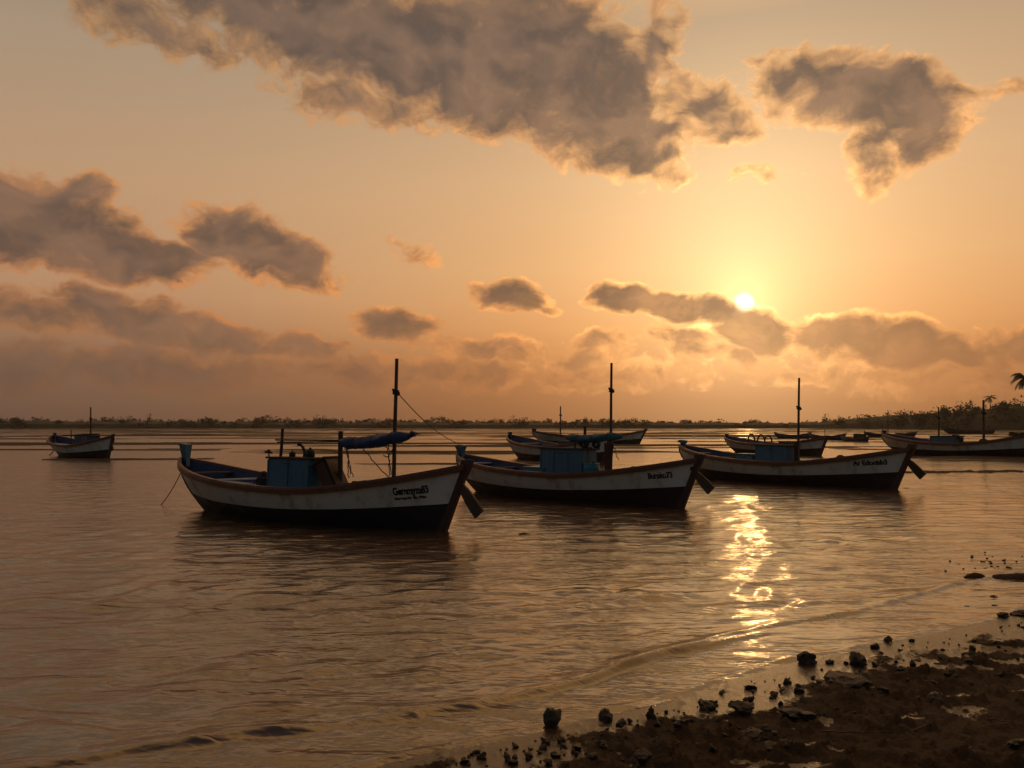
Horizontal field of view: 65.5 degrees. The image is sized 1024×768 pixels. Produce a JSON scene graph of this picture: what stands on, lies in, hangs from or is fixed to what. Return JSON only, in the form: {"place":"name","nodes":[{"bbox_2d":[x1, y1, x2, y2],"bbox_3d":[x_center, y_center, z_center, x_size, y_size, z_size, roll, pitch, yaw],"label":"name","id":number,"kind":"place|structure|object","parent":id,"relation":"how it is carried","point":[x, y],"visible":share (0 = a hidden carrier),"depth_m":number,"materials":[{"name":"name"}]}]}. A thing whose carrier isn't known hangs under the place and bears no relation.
{"place":"outdoors","nodes":[
{"label":"outdoors","id":0,"kind":"place"},
{"bbox_2d":[0,428,1023,767],"bbox_3d":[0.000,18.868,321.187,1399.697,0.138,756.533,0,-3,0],"label":"water","id":1,"kind":"structure","parent":0,"point":[144,626],"depth_m":10.10,"materials":[{"name":"brown liquid"}]},
{"bbox_2d":[46,407,114,457],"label":"fishing boat","id":2,"kind":"object","parent":1,"relation":"on","point":[90,445],"visible":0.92,"depth_m":53.58,"materials":[{"name":"white paint"}]},
{"bbox_2d":[161,359,483,530],"bbox_3d":[-5.313,1.488,19.189,11.196,3.957,2.470,-2,-5,32],"label":"fishing boat","id":3,"kind":"object","parent":1,"relation":"on","point":[293,490],"visible":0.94,"depth_m":17.49,"materials":[{"name":"white paint"}]},
{"bbox_2d":[253,471,266,485],"bbox_3d":[-6.018,2.350,19.524,0.530,0.449,0.579,-2,-3,32],"label":"net heap","id":4,"kind":"object","parent":3,"relation":"in","point":[261,479],"visible":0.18,"depth_m":19.32,"materials":[{"name":"fabric"}]},
{"bbox_2d":[289,451,295,456],"bbox_3d":[-5.243,1.664,19.015,0.153,0.150,0.149,-2,-3,32],"label":"fishing float","id":5,"kind":"object","parent":3,"relation":"on","point":[292,453],"visible":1,"depth_m":18.96,"materials":[{"name":"black plastic"}]},
{"bbox_2d":[305,448,314,456],"bbox_3d":[-4.739,1.608,18.704,0.224,0.230,0.219,-2,-3,32],"label":"fishing float","id":6,"kind":"object","parent":3,"relation":"on","point":[309,452],"visible":0.98,"depth_m":18.62,"materials":[{"name":"black plastic"}]},
{"bbox_2d":[312,456,347,485],"bbox_3d":[-4.165,2.146,18.406,0.782,0.955,0.540,-2,-3,32],"label":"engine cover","id":7,"kind":"object","parent":3,"relation":"on","point":[326,468],"visible":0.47,"depth_m":18.24,"materials":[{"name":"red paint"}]},
{"bbox_2d":[399,395,459,443],"bbox_3d":[-2.142,1.136,22.438,0.022,1.346,9.677,0,-3,4],"label":"rigging line","id":8,"kind":"object","parent":3,"relation":"attached to","point":[424,420],"visible":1,"depth_m":20.70,"materials":[{"name":"fabric"}]},
{"bbox_2d":[543,707,561,728],"bbox_3d":[0.301,2.456,5.838,0.150,0.158,0.115,5,-10,-17],"label":"stone","id":9,"kind":"object","parent":1,"relation":"in","point":[551,717],"visible":0.91,"depth_m":5.82,"materials":[{"name":"stone"}]},
{"bbox_2d":[506,431,608,462],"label":"fishing boat","id":10,"kind":"object","parent":1,"relation":"on","point":[524,447],"visible":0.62,"depth_m":51.12,"materials":[{"name":"white paint"}]},
{"bbox_2d":[455,363,714,508],"bbox_3d":[1.698,1.578,24.068,9.733,4.284,2.483,-3,-6,42],"label":"fishing boat","id":11,"kind":"object","parent":1,"relation":"on","point":[563,477],"visible":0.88,"depth_m":22.82,"materials":[{"name":"white paint"}]},
{"bbox_2d":[523,466,544,471],"bbox_3d":[0.861,2.689,24.605,0.890,0.278,0.640,-3,-4,42],"label":"storage crate","id":12,"kind":"object","parent":11,"relation":"on","point":[533,468],"visible":0.49,"depth_m":24.39,"materials":[{"name":"teal paint"}]},
{"bbox_2d":[579,442,591,447],"bbox_3d":[2.188,1.739,23.535,0.470,0.319,0.157,-3,-4,42],"label":"rope coil","id":13,"kind":"object","parent":11,"relation":"on","point":[581,445],"visible":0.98,"depth_m":23.51,"materials":[{"name":"brown fabric"}]},
{"bbox_2d":[583,462,599,471],"bbox_3d":[2.304,2.525,23.287,0.515,0.490,0.507,-3,-4,42],"label":"crate","id":14,"kind":"object","parent":11,"relation":"on","point":[592,466],"visible":0.57,"depth_m":23.07,"materials":[{"name":"teal paint"}]},
{"bbox_2d":[592,442,600,448],"bbox_3d":[2.513,1.784,23.530,0.330,0.238,0.204,-3,-4,42],"label":"rope coil","id":15,"kind":"object","parent":11,"relation":"hanging from","point":[594,445],"visible":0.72,"depth_m":23.53,"materials":[{"name":"black fabric"}]},
{"bbox_2d":[531,406,646,443],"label":"fishing boat","id":16,"kind":"object","parent":1,"relation":"on","point":[635,437],"visible":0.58,"depth_m":91.60,"materials":[{"name":"white paint"}]},
{"bbox_2d":[724,433,829,455],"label":"fishing boat","id":17,"kind":"object","parent":1,"relation":"on","point":[815,446],"visible":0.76,"depth_m":61.75,"materials":[{"name":"white paint"}]},
{"bbox_2d":[774,432,811,438],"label":"fishing boat","id":18,"kind":"object","parent":1,"relation":"on","point":[802,436],"visible":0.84,"depth_m":132.78,"materials":[{"name":"blue paint"}]},
{"bbox_2d":[678,378,925,489],"bbox_3d":[10.601,1.942,30.898,2.699,4.313,10.696,3,-4,-37],"label":"fishing boat","id":19,"kind":"object","parent":1,"relation":"on","point":[785,464],"visible":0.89,"depth_m":29.16,"materials":[{"name":"white paint"}]},
{"bbox_2d":[734,453,754,459],"bbox_3d":[9.560,3.003,32.103,0.740,0.400,0.900,2,-4,-37],"label":"storage crate","id":20,"kind":"object","parent":19,"relation":"on","point":[748,456],"visible":0.6,"depth_m":31.88,"materials":[{"name":"blue paint"}]},
{"bbox_2d":[796,651,817,663],"bbox_3d":[2.735,2.562,7.403,0.174,0.164,0.139,10,-4,-11],"label":"stone","id":21,"kind":"object","parent":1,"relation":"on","point":[804,657],"visible":0.81,"depth_m":7.36,"materials":[{"name":"brown stone"}]},
{"bbox_2d":[808,433,846,439],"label":"fishing boat","id":22,"kind":"object","parent":1,"relation":"on","point":[833,437],"visible":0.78,"depth_m":118.69,"materials":[{"name":"blue paint"}]},
{"bbox_2d":[841,434,869,441],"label":"fishing boat","id":23,"kind":"object","parent":1,"relation":"on","point":[860,437],"visible":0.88,"depth_m":107.00,"materials":[{"name":"blue paint"}]},
{"bbox_2d":[883,636,891,641],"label":"stone","id":24,"kind":"object","parent":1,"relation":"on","point":[888,638],"visible":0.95,"depth_m":8.11,"materials":[{"name":"brown stone"}]},
{"bbox_2d":[864,431,917,436],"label":"fishing boat","id":25,"kind":"object","parent":1,"relation":"on","point":[911,434],"visible":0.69,"depth_m":148.03,"materials":[{"name":"blue paint"}]},
{"bbox_2d":[881,400,1023,456],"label":"fishing boat","id":26,"kind":"object","parent":1,"relation":"on","point":[944,445],"visible":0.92,"depth_m":56.56,"materials":[{"name":"white paint"}]},
{"bbox_2d":[942,426,996,433],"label":"fishing boat","id":27,"kind":"object","parent":1,"relation":"on","point":[991,430],"visible":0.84,"depth_m":198.73,"materials":[{"name":"blue paint"}]},
{"bbox_2d":[0,428,1023,767],"bbox_3d":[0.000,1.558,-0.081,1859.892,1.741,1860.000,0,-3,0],"label":"ground","id":28,"kind":"structure","parent":0,"point":[954,730],"depth_m":6.08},
{"bbox_2d":[477,751,486,758],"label":"mud clod","id":29,"kind":"object","parent":28,"relation":"on","point":[483,754],"visible":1,"depth_m":5.25,"materials":[{"name":"soil"}]},
{"bbox_2d":[503,752,510,760],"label":"mud clod","id":30,"kind":"object","parent":28,"relation":"on","point":[506,756],"visible":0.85,"depth_m":5.22,"materials":[{"name":"soil"}]},
{"bbox_2d":[0,395,1023,428],"bbox_3d":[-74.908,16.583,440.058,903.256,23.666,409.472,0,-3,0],"label":"distant wood","id":31,"kind":"object","parent":28,"relation":"on","point":[18,421],"visible":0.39,"depth_m":580.11,"materials":[{"name":"green plant"}]},
{"bbox_2d":[0,406,1023,429],"bbox_3d":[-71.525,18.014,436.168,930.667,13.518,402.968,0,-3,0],"label":"undergrowth","id":32,"kind":"object","parent":28,"relation":"on","point":[975,422],"visible":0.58,"depth_m":557.23,"materials":[{"name":"green plant"}]},
{"bbox_2d":[508,759,517,763],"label":"mud clod","id":33,"kind":"object","parent":28,"relation":"on","point":[513,761],"visible":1,"depth_m":5.16,"materials":[{"name":"soil"}]},
{"bbox_2d":[524,752,533,757],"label":"mud clod","id":34,"kind":"object","parent":28,"relation":"on","point":[529,754],"visible":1,"depth_m":5.25,"materials":[{"name":"soil"}]},
{"bbox_2d":[539,743,546,749],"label":"mud clod","id":35,"kind":"object","parent":28,"relation":"on","point":[543,746],"visible":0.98,"depth_m":5.39,"materials":[{"name":"soil"}]},
{"bbox_2d":[540,737,549,743],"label":"mud clod","id":36,"kind":"object","parent":28,"relation":"on","point":[544,740],"visible":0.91,"depth_m":5.49,"materials":[{"name":"soil"}]},
{"bbox_2d":[542,758,552,765],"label":"mud clod","id":37,"kind":"object","parent":28,"relation":"on","point":[548,761],"visible":1,"depth_m":5.13,"materials":[{"name":"soil"}]},
{"bbox_2d":[551,753,561,756],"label":"mud clod","id":38,"kind":"object","parent":28,"relation":"on","point":[556,755],"visible":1,"depth_m":5.25,"materials":[{"name":"soil"}]},
{"bbox_2d":[557,736,565,742],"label":"mud clod","id":39,"kind":"object","parent":28,"relation":"on","point":[560,739],"visible":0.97,"depth_m":5.51,"materials":[{"name":"soil"}]},
{"bbox_2d":[572,746,582,749],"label":"mud clod","id":40,"kind":"object","parent":28,"relation":"on","point":[577,747],"visible":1,"depth_m":5.36,"materials":[{"name":"soil"}]},
{"bbox_2d":[587,752,596,759],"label":"mud clod","id":41,"kind":"object","parent":28,"relation":"on","point":[591,756],"visible":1,"depth_m":5.20,"materials":[{"name":"soil"}]},
{"bbox_2d":[597,740,607,748],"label":"mud clod","id":42,"kind":"object","parent":28,"relation":"on","point":[603,745],"visible":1,"depth_m":5.42,"materials":[{"name":"soil"}]},
{"bbox_2d":[598,707,612,721],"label":"stone","id":43,"kind":"object","parent":28,"relation":"on","point":[605,715],"visible":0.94,"depth_m":5.95,"materials":[{"name":"stone"}]},
{"bbox_2d":[615,718,626,726],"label":"stone","id":44,"kind":"object","parent":28,"relation":"on","point":[621,721],"visible":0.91,"depth_m":5.81,"materials":[{"name":"stone"}]},
{"bbox_2d":[632,758,640,766],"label":"mud clod","id":45,"kind":"object","parent":28,"relation":"on","point":[636,762],"visible":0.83,"depth_m":5.12,"materials":[{"name":"soil"}]},
{"bbox_2d":[634,748,652,763],"bbox_3d":[0.851,2.426,5.193,0.133,0.078,0.105,4,24,-44],"label":"mud clod","id":46,"kind":"object","parent":28,"relation":"on","point":[642,755],"visible":0.92,"depth_m":5.17,"materials":[{"name":"soil"}]},
{"bbox_2d":[645,705,655,718],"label":"stone","id":47,"kind":"object","parent":28,"relation":"on","point":[650,714],"visible":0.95,"depth_m":5.93,"materials":[{"name":"black stone"}]},
{"bbox_2d":[655,719,660,725],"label":"mud clod","id":48,"kind":"object","parent":28,"relation":"on","point":[657,722],"visible":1,"depth_m":5.82,"materials":[{"name":"soil"}]},
{"bbox_2d":[673,719,689,727],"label":"stone","id":49,"kind":"object","parent":28,"relation":"on","point":[678,723],"visible":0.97,"depth_m":5.69,"materials":[{"name":"stone"}]},
{"bbox_2d":[697,698,715,710],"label":"stone","id":50,"kind":"object","parent":28,"relation":"on","point":[704,705],"visible":0.86,"depth_m":6.17,"materials":[{"name":"brown stone"}]},
{"bbox_2d":[709,743,715,750],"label":"mud clod","id":51,"kind":"object","parent":28,"relation":"on","point":[712,747],"visible":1,"depth_m":5.35,"materials":[{"name":"soil"}]},
{"bbox_2d":[728,700,754,713],"bbox_3d":[1.742,2.456,6.065,0.200,0.078,0.178,11,3,-5],"label":"stone","id":52,"kind":"object","parent":28,"relation":"on","point":[742,707],"visible":1,"depth_m":6.03,"materials":[{"name":"brown stone"}]},
{"bbox_2d":[745,696,754,700],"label":"mud clod","id":53,"kind":"object","parent":28,"relation":"on","point":[750,698],"visible":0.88,"depth_m":6.33,"materials":[{"name":"soil"}]},
{"bbox_2d":[739,727,763,740],"bbox_3d":[1.645,2.477,5.594,0.247,0.078,0.219,-9,-2,-17],"label":"stone","id":54,"kind":"object","parent":28,"relation":"on","point":[754,735],"visible":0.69,"depth_m":5.57,"materials":[{"name":"stone"}]},
{"bbox_2d":[761,724,771,731],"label":"mud clod","id":55,"kind":"object","parent":28,"relation":"on","point":[766,727],"visible":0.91,"depth_m":5.66,"materials":[{"name":"soil"}]},
{"bbox_2d":[764,740,774,750],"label":"stone","id":56,"kind":"object","parent":28,"relation":"on","point":[768,744],"visible":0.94,"depth_m":5.27,"materials":[{"name":"stone"}]},
{"bbox_2d":[769,691,778,696],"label":"mud clod","id":57,"kind":"object","parent":28,"relation":"on","point":[772,693],"visible":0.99,"depth_m":6.44,"materials":[{"name":"soil"}]},
{"bbox_2d":[779,686,785,692],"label":"mud clod","id":58,"kind":"object","parent":28,"relation":"on","point":[782,689],"visible":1,"depth_m":6.57,"materials":[{"name":"soil"}]},
{"bbox_2d":[780,738,790,747],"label":"stone","id":59,"kind":"object","parent":28,"relation":"on","point":[786,742],"visible":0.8,"depth_m":5.30,"materials":[{"name":"stone"}]},
{"bbox_2d":[783,678,791,684],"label":"mud clod","id":60,"kind":"object","parent":28,"relation":"on","point":[786,681],"visible":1,"depth_m":6.73,"materials":[{"name":"soil"}]},
{"bbox_2d":[777,707,816,720],"bbox_3d":[2.128,2.458,5.929,0.294,0.086,0.172,9,0,-11],"label":"stone","id":61,"kind":"object","parent":28,"relation":"on","point":[793,713],"visible":0.96,"depth_m":5.89,"materials":[{"name":"stone"}]},
{"bbox_2d":[794,687,804,692],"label":"mud clod","id":62,"kind":"object","parent":28,"relation":"on","point":[798,690],"visible":0.89,"depth_m":6.53,"materials":[{"name":"soil"}]},
{"bbox_2d":[799,695,806,702],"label":"mud clod","id":63,"kind":"object","parent":28,"relation":"on","point":[803,699],"visible":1,"depth_m":6.30,"materials":[{"name":"soil"}]},
{"bbox_2d":[823,670,871,687],"bbox_3d":[2.845,2.521,6.735,0.358,0.122,0.375,-7,-3,-6],"label":"mud clod","id":64,"kind":"object","parent":28,"relation":"on","point":[846,679],"visible":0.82,"depth_m":6.67,"materials":[{"name":"soil"}]},
{"bbox_2d":[820,725,893,732],"bbox_3d":[2.394,2.405,5.542,0.473,0.062,0.073,-1,-3,11],"label":"twig","id":65,"kind":"object","parent":28,"relation":"on","point":[853,731],"visible":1,"depth_m":5.53,"materials":[{"name":"brown wood"}]},
{"bbox_2d":[849,651,866,665],"bbox_3d":[3.175,2.526,7.326,0.161,0.140,0.210,-8,-15,14],"label":"stone","id":66,"kind":"object","parent":28,"relation":"on","point":[857,658],"visible":0.93,"depth_m":7.29,"materials":[{"name":"brown stone"}]},
{"bbox_2d":[870,643,879,647],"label":"stone","id":67,"kind":"object","parent":28,"relation":"on","point":[875,645],"visible":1,"depth_m":7.87,"materials":[{"name":"brown stone"}]},
{"bbox_2d":[876,686,889,692],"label":"mud clod","id":68,"kind":"object","parent":28,"relation":"on","point":[885,689],"visible":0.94,"depth_m":6.52,"materials":[{"name":"soil"}]},
{"bbox_2d":[891,415,907,427],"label":"broadleaf tree","id":69,"kind":"object","parent":28,"relation":"on","point":[901,421],"visible":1,"depth_m":438.92,"materials":[{"name":"green plant"}]},
{"bbox_2d":[909,659,915,665],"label":"mud clod","id":70,"kind":"object","parent":28,"relation":"on","point":[912,663],"visible":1,"depth_m":7.27,"materials":[{"name":"soil"}]},
{"bbox_2d":[909,413,929,427],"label":"broadleaf tree","id":71,"kind":"object","parent":28,"relation":"on","point":[921,418],"visible":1,"depth_m":423.27,"materials":[{"name":"green plant"}]},
{"bbox_2d":[914,718,933,731],"bbox_3d":[2.940,2.418,5.653,0.238,0.059,0.033,2,-3,-31],"label":"twig","id":72,"kind":"object","parent":28,"relation":"on","point":[921,727],"visible":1,"depth_m":5.64,"materials":[{"name":"wood"}]},
{"bbox_2d":[927,691,942,701],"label":"stone","id":73,"kind":"object","parent":28,"relation":"on","point":[934,695],"visible":0.88,"depth_m":6.24,"materials":[{"name":"brown stone"}]},
{"bbox_2d":[933,405,952,427],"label":"broadleaf tree","id":74,"kind":"object","parent":28,"relation":"on","point":[945,413],"visible":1,"depth_m":409.04,"materials":[{"name":"green plant"}]},
{"bbox_2d":[942,670,955,673],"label":"mud clod","id":75,"kind":"object","parent":28,"relation":"on","point":[948,671],"visible":1,"depth_m":6.87,"materials":[{"name":"soil"}]},
{"bbox_2d":[950,404,969,419],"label":"broadleaf tree","id":76,"kind":"object","parent":28,"relation":"on","point":[958,411],"visible":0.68,"depth_m":411.59,"materials":[{"name":"green plant"}]},
{"bbox_2d":[964,658,972,662],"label":"mud clod","id":77,"kind":"object","parent":28,"relation":"on","point":[969,660],"visible":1,"depth_m":7.31,"materials":[{"name":"soil"}]},
{"bbox_2d":[966,679,973,685],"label":"mud clod","id":78,"kind":"object","parent":28,"relation":"on","point":[970,682],"visible":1,"depth_m":6.69,"materials":[{"name":"soil"}]},
{"bbox_2d":[969,645,975,649],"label":"mud clod","id":79,"kind":"object","parent":28,"relation":"on","point":[972,647],"visible":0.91,"depth_m":7.78,"materials":[{"name":"soil"}]},
{"bbox_2d":[965,402,980,426],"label":"broadleaf tree","id":80,"kind":"object","parent":28,"relation":"on","point":[975,409],"visible":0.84,"depth_m":398.73,"materials":[{"name":"green plant"}]},
{"bbox_2d":[983,395,997,405],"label":"palm tree","id":81,"kind":"object","parent":28,"relation":"on","point":[989,399],"visible":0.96,"depth_m":391.91,"materials":[{"name":"green plant"}]},
{"bbox_2d":[989,400,1008,414],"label":"broadleaf tree","id":82,"kind":"object","parent":28,"relation":"on","point":[1001,404],"visible":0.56,"depth_m":382.59,"materials":[{"name":"green plant"}]},
{"bbox_2d":[997,612,1008,617],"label":"stone","id":83,"kind":"object","parent":28,"relation":"on","point":[1002,614],"visible":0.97,"depth_m":9.15,"materials":[{"name":"brown stone"}]},
{"bbox_2d":[994,668,1021,675],"bbox_3d":[4.331,2.519,6.953,0.264,0.052,0.050,1,-3,-10],"label":"twig","id":84,"kind":"object","parent":28,"relation":"on","point":[1007,673],"visible":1,"depth_m":6.95,"materials":[{"name":"brown wood"}]},
{"bbox_2d":[1005,738,1023,746],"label":"stone","id":85,"kind":"object","parent":28,"relation":"on","point":[1014,742],"visible":1,"depth_m":5.14,"materials":[{"name":"stone"}]},
{"bbox_2d":[1009,610,1023,615],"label":"stone","id":86,"kind":"object","parent":28,"relation":"on","point":[1018,613],"visible":0.94,"depth_m":9.23,"materials":[{"name":"brown stone"}]},
{"bbox_2d":[1010,373,1023,390],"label":"palm tree","id":87,"kind":"object","parent":28,"relation":"on","point":[1017,377],"visible":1,"depth_m":190.47,"materials":[{"name":"green plant"}]},
{"bbox_2d":[1010,431,1023,436],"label":"bush","id":88,"kind":"object","parent":28,"relation":"on","point":[1018,434],"visible":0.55,"depth_m":117.61,"materials":[{"name":"green plant"}]},
{"bbox_2d":[0,0,1023,422],"label":"sky","id":89,"kind":"structure","parent":0,"point":[224,210],"materials":[{"name":"orange"}]}
]}

